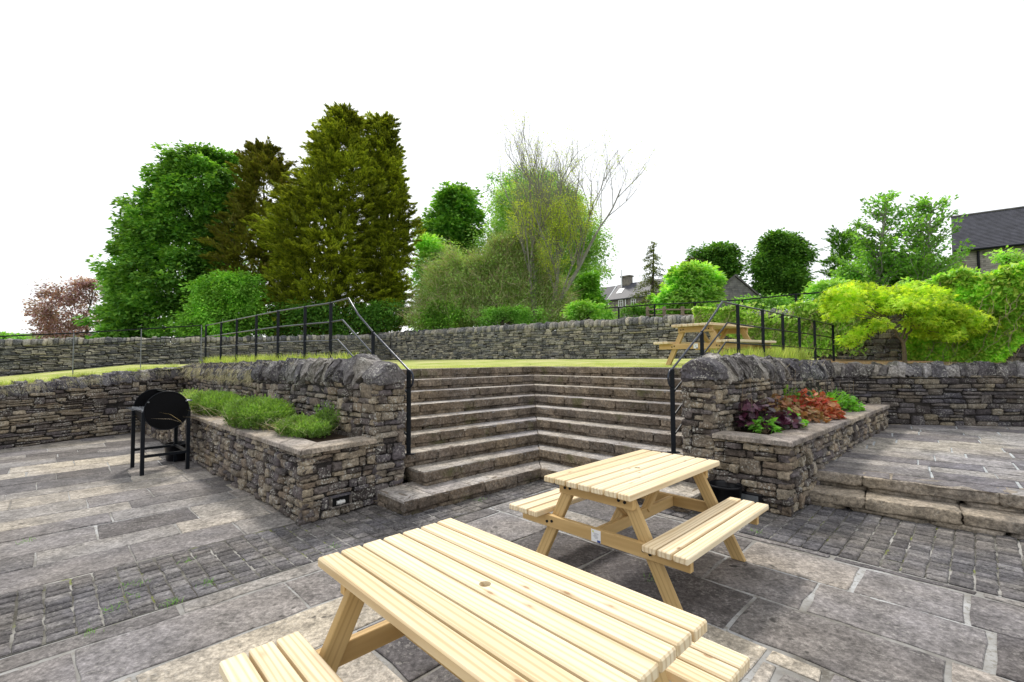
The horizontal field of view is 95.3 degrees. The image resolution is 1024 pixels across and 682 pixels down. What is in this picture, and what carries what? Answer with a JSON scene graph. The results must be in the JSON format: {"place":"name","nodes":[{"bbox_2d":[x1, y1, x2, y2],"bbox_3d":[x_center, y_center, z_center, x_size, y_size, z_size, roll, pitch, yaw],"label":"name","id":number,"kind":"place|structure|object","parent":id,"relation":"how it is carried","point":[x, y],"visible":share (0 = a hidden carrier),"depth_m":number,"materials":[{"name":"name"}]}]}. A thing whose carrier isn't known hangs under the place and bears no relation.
{"place":"outdoors","nodes":[
{"label":"outdoors","id":0,"kind":"place"},
{"bbox_2d":[180,388,216,398],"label":"lavender","id":1,"kind":"object","parent":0,"point":[186,394],"visible":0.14,"depth_m":9.20,"materials":[{"name":"green plant"}]},
{"bbox_2d":[0,358,819,382],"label":"lawn","id":2,"kind":"structure","parent":0,"point":[490,363],"depth_m":14.06,"materials":[{"name":"green plant"}]},
{"bbox_2d":[0,364,180,385],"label":"grass","id":3,"kind":"structure","parent":2,"relation":"on","point":[2,383],"depth_m":10.30,"materials":[{"name":"green plant"}]},
{"bbox_2d":[0,325,201,376],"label":"metal fence","id":4,"kind":"object","parent":2,"relation":"on","point":[73,356],"visible":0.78,"depth_m":11.54,"materials":[{"name":"black metal"}]},
{"bbox_2d":[180,367,253,384],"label":"dry grass","id":5,"kind":"structure","parent":2,"relation":"on","point":[247,375],"depth_m":9.58,"materials":[{"name":"plant"}]},
{"bbox_2d":[189,359,296,366],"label":"dry grass","id":6,"kind":"structure","parent":2,"relation":"on","point":[231,364],"depth_m":9.65,"materials":[{"name":"plant"}]},
{"bbox_2d":[199,350,358,362],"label":"grass","id":7,"kind":"structure","parent":2,"relation":"on","point":[240,359],"depth_m":9.47,"materials":[{"name":"green plant"}]},
{"bbox_2d":[400,365,519,368],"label":"lawn grass","id":8,"kind":"structure","parent":2,"relation":"on","point":[448,366],"depth_m":9.57,"materials":[{"name":"green plant"}]},
{"bbox_2d":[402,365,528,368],"bbox_3d":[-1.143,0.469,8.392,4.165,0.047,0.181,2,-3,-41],"label":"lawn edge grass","id":9,"kind":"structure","parent":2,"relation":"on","point":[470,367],"depth_m":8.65,"materials":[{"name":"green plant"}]},
{"bbox_2d":[535,365,681,367],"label":"lawn edge grass","id":10,"kind":"structure","parent":2,"relation":"on","point":[605,366],"depth_m":8.55,"materials":[{"name":"green plant"}]},
{"bbox_2d":[554,362,682,366],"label":"lawn grass","id":11,"kind":"structure","parent":2,"relation":"on","point":[616,364],"depth_m":9.51,"materials":[{"name":"green plant"}]},
{"bbox_2d":[367,308,1023,367],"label":"boundary wall","id":12,"kind":"structure","parent":2,"relation":"on","point":[628,338],"depth_m":18.03,"materials":[{"name":"grey stone"}]},
{"bbox_2d":[691,300,870,359],"bbox_3d":[7.178,0.017,12.695,4.690,2.324,1.186,-2,-3,43],"label":"ivy","id":13,"kind":"object","parent":12,"relation":"attached to","point":[725,314],"visible":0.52,"depth_m":12.36,"materials":[{"name":"green plant"}]},
{"bbox_2d":[653,322,775,364],"bbox_3d":[3.741,0.083,8.662,1.504,0.750,1.560,1,-3,-37],"label":"picnic table","id":14,"kind":"object","parent":2,"relation":"on","point":[713,329],"visible":0.85,"depth_m":8.48,"materials":[{"name":"brown wood"}]},
{"bbox_2d":[0,436,1023,681],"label":"patio base","id":15,"kind":"object","parent":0,"point":[990,660],"depth_m":2.97,"materials":[{"name":"grey concrete"}]},
{"bbox_2d":[0,432,1023,681],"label":"patio flagstones","id":16,"kind":"object","parent":15,"relation":"on","point":[42,514],"visible":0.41,"depth_m":3.34,"materials":[{"name":"grey stone"}]},
{"bbox_2d":[0,366,184,448],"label":"side wall","id":17,"kind":"structure","parent":16,"relation":"on","point":[64,412],"depth_m":9.95,"materials":[{"name":"stone"}]},
{"bbox_2d":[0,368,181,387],"bbox_3d":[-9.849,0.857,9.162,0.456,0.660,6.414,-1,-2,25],"label":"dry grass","id":18,"kind":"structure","parent":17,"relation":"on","point":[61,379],"depth_m":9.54,"materials":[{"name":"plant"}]},
{"bbox_2d":[2,369,182,394],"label":"dry grass","id":19,"kind":"structure","parent":17,"relation":"on","point":[84,382],"depth_m":10.05,"materials":[{"name":"plant"}]},
{"bbox_2d":[130,389,191,475],"bbox_3d":[-5.512,1.372,7.278,0.869,1.218,0.758,-2,-3,43],"label":"barbecue","id":20,"kind":"object","parent":16,"relation":"on","point":[160,409],"visible":1,"depth_m":7.10,"materials":[{"name":"black paint"}]},
{"bbox_2d":[163,441,185,461],"bbox_3d":[-5.649,1.865,7.917,0.449,0.279,0.441,0,-2,0],"label":"bucket","id":21,"kind":"object","parent":16,"relation":"on","point":[180,457],"visible":0.54,"depth_m":7.76,"materials":[{"name":"black plastic"}]},
{"bbox_2d":[145,410,376,525],"bbox_3d":[-5.070,1.636,8.089,8.971,0.788,0.901,-2,-3,44],"label":"planter","id":22,"kind":"object","parent":16,"relation":"on","point":[299,481],"visible":0.78,"depth_m":5.27,"materials":[{"name":"stone"}]},
{"bbox_2d":[188,388,243,418],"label":"lavender","id":23,"kind":"object","parent":22,"relation":"on","point":[212,401],"visible":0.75,"depth_m":7.75,"materials":[{"name":"green plant"}]},
{"bbox_2d":[191,394,310,430],"bbox_3d":[-3.591,0.979,6.507,1.914,0.488,1.694,0,-2,-13],"label":"lavender","id":24,"kind":"object","parent":22,"relation":"on","point":[247,412],"visible":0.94,"depth_m":6.22,"materials":[{"name":"green plant"}]},
{"bbox_2d":[256,412,339,438],"bbox_3d":[-2.598,1.033,5.699,1.224,0.310,1.324,0,-2,0],"label":"lavender","id":25,"kind":"object","parent":22,"relation":"on","point":[297,425],"visible":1,"depth_m":5.58,"materials":[{"name":"green plant"}]},
{"bbox_2d":[313,399,341,430],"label":"lavender","id":26,"kind":"object","parent":22,"relation":"on","point":[324,414],"visible":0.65,"depth_m":5.93,"materials":[{"name":"green plant"}]},
{"bbox_2d":[328,492,351,509],"bbox_3d":[-1.838,1.709,5.002,0.061,0.126,0.240,-2,-3,41],"label":"wall lamp","id":27,"kind":"object","parent":22,"relation":"attached to","point":[340,500],"visible":1,"depth_m":4.98,"materials":[{"name":"grey metal"}]},
{"bbox_2d":[181,353,406,503],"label":"retaining wall","id":28,"kind":"structure","parent":16,"relation":"on","point":[365,393],"depth_m":5.90,"materials":[{"name":"stone"}]},
{"bbox_2d":[204,297,414,454],"bbox_3d":[-4.692,0.481,9.040,9.657,2.114,0.145,-2,-3,44],"label":"handrail","id":29,"kind":"object","parent":28,"relation":"on","point":[409,385],"visible":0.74,"depth_m":7.33,"materials":[{"name":"black metal"}]},
{"bbox_2d":[15,497,760,635],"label":"weeds","id":30,"kind":"object","parent":16,"relation":"on","point":[211,583],"visible":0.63,"depth_m":3.46,"materials":[{"name":"green plant"}]},
{"bbox_2d":[219,518,749,681],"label":"picnic table","id":31,"kind":"object","parent":16,"relation":"on","point":[462,602],"visible":1,"depth_m":1.81,"materials":[{"name":"brown wood"}]},
{"bbox_2d":[509,449,768,609],"bbox_3d":[1.056,1.440,3.915,1.504,0.750,1.560,2,-3,-44],"label":"picnic table","id":32,"kind":"object","parent":16,"relation":"on","point":[622,483],"visible":0.97,"depth_m":3.63,"materials":[{"name":"brown wood"}]},
{"bbox_2d":[680,352,835,483],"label":"retaining wall","id":33,"kind":"structure","parent":15,"relation":"on","point":[713,387],"depth_m":5.81,"materials":[{"name":"stone"}]},
{"bbox_2d":[809,470,1023,539],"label":"steps","id":34,"kind":"structure","parent":15,"relation":"on","point":[989,513],"depth_m":4.78,"materials":[{"name":"stone"}]},
{"bbox_2d":[0,480,1023,657],"bbox_3d":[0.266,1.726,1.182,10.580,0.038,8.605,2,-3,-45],"label":"setts","id":35,"kind":"structure","parent":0,"point":[917,559],"depth_m":3.92,"materials":[{"name":"stone"}]},
{"bbox_2d":[377,366,703,515],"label":"stone staircase","id":36,"kind":"structure","parent":35,"relation":"on","point":[476,432],"depth_m":6.95,"materials":[{"name":"grey stone"}]},
{"bbox_2d":[667,301,834,452],"bbox_3d":[4.738,0.455,8.305,7.672,1.999,0.145,2,-3,-42],"label":"handrail","id":37,"kind":"object","parent":36,"relation":"on","point":[671,384],"visible":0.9,"depth_m":7.20,"materials":[{"name":"black metal"}]},
{"bbox_2d":[709,480,743,502],"bbox_3d":[2.370,1.720,5.178,0.357,0.269,0.357,0,-2,0],"label":"bucket","id":38,"kind":"object","parent":35,"relation":"on","point":[722,490],"visible":0.62,"depth_m":5.08,"materials":[{"name":"black plastic"}]},
{"bbox_2d":[712,404,889,516],"bbox_3d":[4.638,1.524,6.987,5.522,0.811,0.858,2,-3,-43],"label":"planter","id":39,"kind":"object","parent":35,"relation":"on","point":[778,470],"visible":0.73,"depth_m":5.26,"materials":[{"name":"stone"}]},
{"bbox_2d":[741,490,762,502],"bbox_3d":[2.593,1.718,5.145,0.064,0.110,0.300,2,-3,-45],"label":"wall lamp","id":40,"kind":"object","parent":39,"relation":"attached to","point":[752,496],"visible":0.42,"depth_m":5.09,"materials":[{"name":"black plastic"}]},
{"bbox_2d":[733,383,790,429],"bbox_3d":[3.120,0.788,5.917,0.716,0.681,0.712,0,-2,0],"label":"heuchera","id":41,"kind":"object","parent":39,"relation":"on","point":[747,411],"visible":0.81,"depth_m":5.78,"materials":[{"name":"purple plant"}]},
{"bbox_2d":[745,414,784,433],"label":"fern","id":42,"kind":"object","parent":39,"relation":"on","point":[758,421],"visible":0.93,"depth_m":5.58,"materials":[{"name":"green plant"}]},
{"bbox_2d":[755,409,805,431],"bbox_3d":[3.333,0.982,5.841,0.569,0.287,0.543,0,-2,0],"label":"heuchera","id":43,"kind":"object","parent":39,"relation":"on","point":[795,420],"visible":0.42,"depth_m":5.69,"materials":[{"name":"purple plant"}]},
{"bbox_2d":[760,382,807,419],"bbox_3d":[3.775,0.849,6.606,1.011,0.588,0.749,2,-3,-44],"label":"heuchera","id":44,"kind":"object","parent":39,"relation":"on","point":[788,403],"visible":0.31,"depth_m":6.45,"materials":[{"name":"brown plant"}]},
{"bbox_2d":[777,407,808,429],"bbox_3d":[3.549,0.993,6.033,0.483,0.281,0.489,0,-2,0],"label":"heuchera","id":45,"kind":"object","parent":39,"relation":"on","point":[806,422],"visible":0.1,"depth_m":5.94,"materials":[{"name":"green plant"}]},
{"bbox_2d":[783,369,804,409],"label":"geranium","id":46,"kind":"object","parent":39,"relation":"on","point":[785,389],"visible":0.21,"depth_m":7.17,"materials":[{"name":"green plant"}]},
{"bbox_2d":[781,379,846,418],"bbox_3d":[4.404,0.863,6.944,0.889,0.580,0.872,-1,-2,17],"label":"heuchera","id":47,"kind":"object","parent":39,"relation":"on","point":[828,407],"visible":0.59,"depth_m":6.75,"materials":[{"name":"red plant"}]},
{"bbox_2d":[799,406,831,422],"bbox_3d":[4.080,1.030,6.469,0.599,0.246,0.550,0,-2,0],"label":"heuchera","id":48,"kind":"object","parent":39,"relation":"on","point":[811,416],"visible":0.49,"depth_m":6.36,"materials":[{"name":"brown plant"}]},
{"bbox_2d":[808,387,852,407],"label":"day lily","id":49,"kind":"object","parent":39,"relation":"on","point":[833,395],"visible":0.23,"depth_m":7.36,"materials":[{"name":"green plant"}]},
{"bbox_2d":[826,381,865,411],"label":"geranium","id":50,"kind":"object","parent":39,"relation":"on","point":[852,404],"visible":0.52,"depth_m":7.65,"materials":[{"name":"green plant"}]},
{"bbox_2d":[0,0,1023,343],"label":"sky","id":51,"kind":"structure","parent":0,"point":[762,115],"materials":[{"name":"white"}]},
{"bbox_2d":[484,105,658,319],"bbox_3d":[3.204,-7.718,26.149,9.739,13.169,7.112,-1,-2,15],"label":"ash tree","id":52,"kind":"object","parent":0,"point":[552,210],"visible":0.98,"depth_m":25.20,"materials":[{"name":"green plant"}]},
{"bbox_2d":[707,344,814,360],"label":"grass","id":53,"kind":"structure","parent":0,"point":[785,353],"depth_m":8.27,"materials":[{"name":"green plant"}]},
{"bbox_2d":[821,358,1005,364],"bbox_3d":[9.925,0.442,10.565,6.564,0.198,3.885,-1,-2,13],"label":"soil bed","id":54,"kind":"object","parent":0,"point":[845,361],"visible":0.25,"depth_m":10.65,"materials":[{"name":"brown soil"}]},
{"bbox_2d":[810,280,1005,362],"bbox_3d":[8.650,-0.436,9.967,4.407,1.958,1.764,0,-2,0],"label":"maple tree","id":55,"kind":"object","parent":54,"relation":"on","point":[956,322],"visible":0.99,"depth_m":9.63,"materials":[{"name":"green plant"}]},
{"bbox_2d":[872,285,1023,361],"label":"garden wall","id":56,"kind":"structure","parent":54,"relation":"on","point":[893,342],"depth_m":11.01,"materials":[{"name":"grey stone"}]},
{"bbox_2d":[889,260,1023,362],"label":"ivy","id":57,"kind":"object","parent":56,"relation":"attached to","point":[999,293],"visible":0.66,"depth_m":9.71,"materials":[{"name":"green plant"}]},
{"bbox_2d":[835,426,1022,487],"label":"terrace base","id":58,"kind":"object","parent":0,"point":[985,470],"depth_m":6.07,"materials":[{"name":"grey concrete"}]},
{"bbox_2d":[818,424,1023,495],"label":"terrace flagstones","id":59,"kind":"object","parent":58,"relation":"on","point":[886,454],"visible":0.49,"depth_m":6.12,"materials":[{"name":"grey stone"}]},
{"bbox_2d":[832,360,1023,426],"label":"terrace wall","id":60,"kind":"structure","parent":58,"relation":"on","point":[980,393],"depth_m":8.65,"materials":[{"name":"stone"}]},
{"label":"upper ground","id":61,"kind":"structure","parent":0,"visible":0},
{"bbox_2d":[0,331,39,339],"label":"hedge","id":62,"kind":"object","parent":61,"relation":"on","point":[15,337],"visible":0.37,"depth_m":59.47,"materials":[{"name":"green plant"}]},
{"bbox_2d":[21,275,102,339],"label":"cherry tree","id":63,"kind":"object","parent":61,"relation":"on","point":[46,313],"visible":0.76,"depth_m":37.07,"materials":[{"name":"red plant"}]},
{"bbox_2d":[71,139,268,343],"bbox_3d":[-24.293,-6.132,34.218,12.599,15.964,9.738,0,-2,0],"label":"sycamore tree","id":64,"kind":"object","parent":61,"relation":"on","point":[141,279],"visible":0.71,"depth_m":31.68,"materials":[{"name":"green plant"}]},
{"bbox_2d":[163,266,275,337],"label":"hedge tree","id":65,"kind":"object","parent":61,"relation":"on","point":[239,290],"visible":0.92,"depth_m":26.60,"materials":[{"name":"green plant"}]},
{"bbox_2d":[193,136,311,336],"bbox_3d":[-17.479,-6.450,33.342,9.070,16.241,7.340,0,-2,0],"label":"cypress tree","id":66,"kind":"object","parent":61,"relation":"on","point":[258,161],"visible":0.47,"depth_m":31.56,"materials":[{"name":"green plant"}]},
{"bbox_2d":[240,100,403,335],"bbox_3d":[-12.135,-7.115,30.609,10.440,17.325,8.314,-1,-2,23],"label":"cypress tree","id":67,"kind":"object","parent":61,"relation":"on","point":[317,198],"visible":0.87,"depth_m":29.02,"materials":[{"name":"green plant"}]},
{"bbox_2d":[258,297,419,336],"bbox_3d":[-10.569,-0.621,28.483,10.832,4.173,3.090,0,-2,0],"label":"hedge","id":68,"kind":"object","parent":61,"relation":"on","point":[368,310],"visible":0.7,"depth_m":28.03,"materials":[{"name":"green plant"}]},
{"bbox_2d":[350,110,425,331],"bbox_3d":[-8.424,-7.073,31.556,5.182,17.221,4.414,1,-3,-32],"label":"cypress tree","id":69,"kind":"object","parent":61,"relation":"on","point":[393,236],"visible":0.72,"depth_m":30.91,"materials":[{"name":"green plant"}]},
{"bbox_2d":[406,232,466,329],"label":"lime tree","id":70,"kind":"object","parent":61,"relation":"on","point":[427,245],"visible":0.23,"depth_m":33.41,"materials":[{"name":"green plant"}]},
{"bbox_2d":[412,299,472,329],"bbox_3d":[-3.758,-0.855,25.428,3.348,2.852,1.759,0,-2,0],"label":"shrub","id":71,"kind":"object","parent":61,"relation":"on","point":[429,322],"visible":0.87,"depth_m":25.22,"materials":[{"name":"green plant"}]},
{"bbox_2d":[411,181,487,330],"bbox_3d":[-5.527,-6.052,40.080,6.598,15.166,6.117,1,-2,-27],"label":"sycamore tree","id":72,"kind":"object","parent":61,"relation":"on","point":[454,213],"visible":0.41,"depth_m":39.10,"materials":[{"name":"green plant"}]},
{"bbox_2d":[392,216,581,332],"bbox_3d":[-1.063,-3.497,26.528,11.500,7.372,4.906,0,-2,0],"label":"scrub bush","id":73,"kind":"object","parent":61,"relation":"on","point":[488,287],"visible":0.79,"depth_m":25.88,"materials":[{"name":"green plant"}]},
{"bbox_2d":[462,304,550,326],"bbox_3d":[-0.271,-0.708,23.940,4.648,2.446,1.661,0,-2,0],"label":"shrub","id":74,"kind":"object","parent":61,"relation":"on","point":[502,314],"visible":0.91,"depth_m":23.78,"materials":[{"name":"green plant"}]},
{"bbox_2d":[459,179,618,321],"bbox_3d":[1.712,-5.798,37.136,13.555,13.666,7.599,0,-2,0],"label":"willow tree","id":75,"kind":"object","parent":61,"relation":"on","point":[501,223],"visible":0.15,"depth_m":36.18,"materials":[{"name":"green plant"}]},
{"bbox_2d":[483,163,612,321],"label":"ash tree","id":76,"kind":"object","parent":61,"relation":"on","point":[506,184],"visible":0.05,"depth_m":42.79,"materials":[{"name":"green plant"}]},
{"bbox_2d":[559,298,617,320],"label":"shrub","id":77,"kind":"object","parent":61,"relation":"on","point":[580,310],"visible":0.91,"depth_m":19.82,"materials":[{"name":"green plant"}]},
{"bbox_2d":[573,269,611,318],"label":"sycamore tree","id":78,"kind":"object","parent":61,"relation":"on","point":[588,287],"visible":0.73,"depth_m":29.78,"materials":[{"name":"green plant"}]},
{"bbox_2d":[600,270,666,327],"bbox_3d":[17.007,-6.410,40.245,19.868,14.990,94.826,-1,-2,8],"label":"stone house","id":79,"kind":"structure","parent":61,"relation":"on","point":[619,294],"depth_m":79.24,"materials":[{"name":"stone"}]},
{"bbox_2d":[622,241,665,313],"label":"cedar tree","id":80,"kind":"object","parent":61,"relation":"on","point":[651,281],"visible":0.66,"depth_m":36.04,"materials":[{"name":"green plant"}]},
{"bbox_2d":[612,302,716,318],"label":"hedge","id":81,"kind":"object","parent":61,"relation":"on","point":[639,311],"visible":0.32,"depth_m":26.84,"materials":[{"name":"green plant"}]},
{"bbox_2d":[646,306,692,316],"bbox_3d":[6.404,-0.964,18.798,0.142,1.006,2.238,2,-3,-44],"label":"wooden fence","id":82,"kind":"object","parent":61,"relation":"on","point":[664,309],"visible":0.35,"depth_m":18.97,"materials":[{"name":"brown wood"}]},
{"bbox_2d":[646,259,727,316],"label":"sycamore tree","id":83,"kind":"object","parent":61,"relation":"on","point":[692,281],"visible":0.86,"depth_m":25.18,"materials":[{"name":"green plant"}]},
{"bbox_2d":[561,292,824,318],"bbox_3d":[6.768,-0.915,17.272,0.066,1.361,12.599,2,-3,-45],"label":"metal fence","id":84,"kind":"object","parent":61,"relation":"on","point":[741,300],"visible":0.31,"depth_m":16.86,"materials":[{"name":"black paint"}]},
{"bbox_2d":[685,257,707,264],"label":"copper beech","id":85,"kind":"object","parent":61,"relation":"on","point":[690,258],"visible":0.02,"depth_m":49.96,"materials":[{"name":"green plant"}]},
{"bbox_2d":[684,240,749,281],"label":"oak tree","id":86,"kind":"object","parent":61,"relation":"on","point":[722,256],"visible":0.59,"depth_m":58.42,"materials":[{"name":"green plant"}]},
{"bbox_2d":[716,274,761,307],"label":"stone barn","id":87,"kind":"structure","parent":61,"relation":"on","point":[736,286],"depth_m":36.16,"materials":[{"name":"grey stone"}]},
{"bbox_2d":[718,293,802,311],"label":"shrub","id":88,"kind":"object","parent":61,"relation":"on","point":[773,302],"visible":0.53,"depth_m":17.36,"materials":[{"name":"green plant"}]},
{"bbox_2d":[741,227,820,306],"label":"sycamore tree","id":89,"kind":"object","parent":61,"relation":"on","point":[780,261],"visible":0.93,"depth_m":53.58,"materials":[{"name":"green plant"}]},
{"bbox_2d":[798,276,857,303],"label":"shrub","id":90,"kind":"object","parent":61,"relation":"on","point":[821,285],"visible":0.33,"depth_m":16.86,"materials":[{"name":"green plant"}]},
{"bbox_2d":[814,224,871,277],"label":"birch tree","id":91,"kind":"object","parent":61,"relation":"on","point":[842,248],"visible":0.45,"depth_m":31.85,"materials":[{"name":"green plant"}]},
{"bbox_2d":[830,189,917,286],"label":"birch tree","id":92,"kind":"object","parent":61,"relation":"on","point":[863,245],"visible":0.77,"depth_m":22.13,"materials":[{"name":"green plant"}]},
{"bbox_2d":[829,254,964,300],"bbox_3d":[18.515,-2.026,23.051,7.598,4.575,3.157,0,-2,0],"label":"shrub","id":93,"kind":"object","parent":61,"relation":"on","point":[843,273],"visible":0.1,"depth_m":22.60,"materials":[{"name":"green plant"}]},
{"bbox_2d":[878,192,975,284],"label":"birch tree","id":94,"kind":"object","parent":61,"relation":"on","point":[922,247],"visible":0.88,"depth_m":20.86,"materials":[{"name":"green plant"}]},
{"bbox_2d":[896,267,994,283],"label":"shrub","id":95,"kind":"object","parent":61,"relation":"on","point":[907,279],"visible":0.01,"depth_m":12.37,"materials":[{"name":"green plant"}]},
{"bbox_2d":[950,206,1023,273],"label":"stone building","id":96,"kind":"structure","parent":61,"relation":"on","point":[985,232],"depth_m":26.00,"materials":[{"name":"stone"}]},
{"bbox_2d":[983,245,1023,266],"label":"shrub","id":97,"kind":"object","parent":61,"relation":"on","point":[1006,258],"visible":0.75,"depth_m":12.01,"materials":[{"name":"green plant"}]},
{"label":"ground","id":98,"kind":"structure","parent":0,"visible":0},
{"bbox_2d":[0,334,389,391],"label":"boundary wall","id":99,"kind":"structure","parent":98,"relation":"on","point":[351,343],"depth_m":20.53,"materials":[{"name":"grey stone"}]}
]}

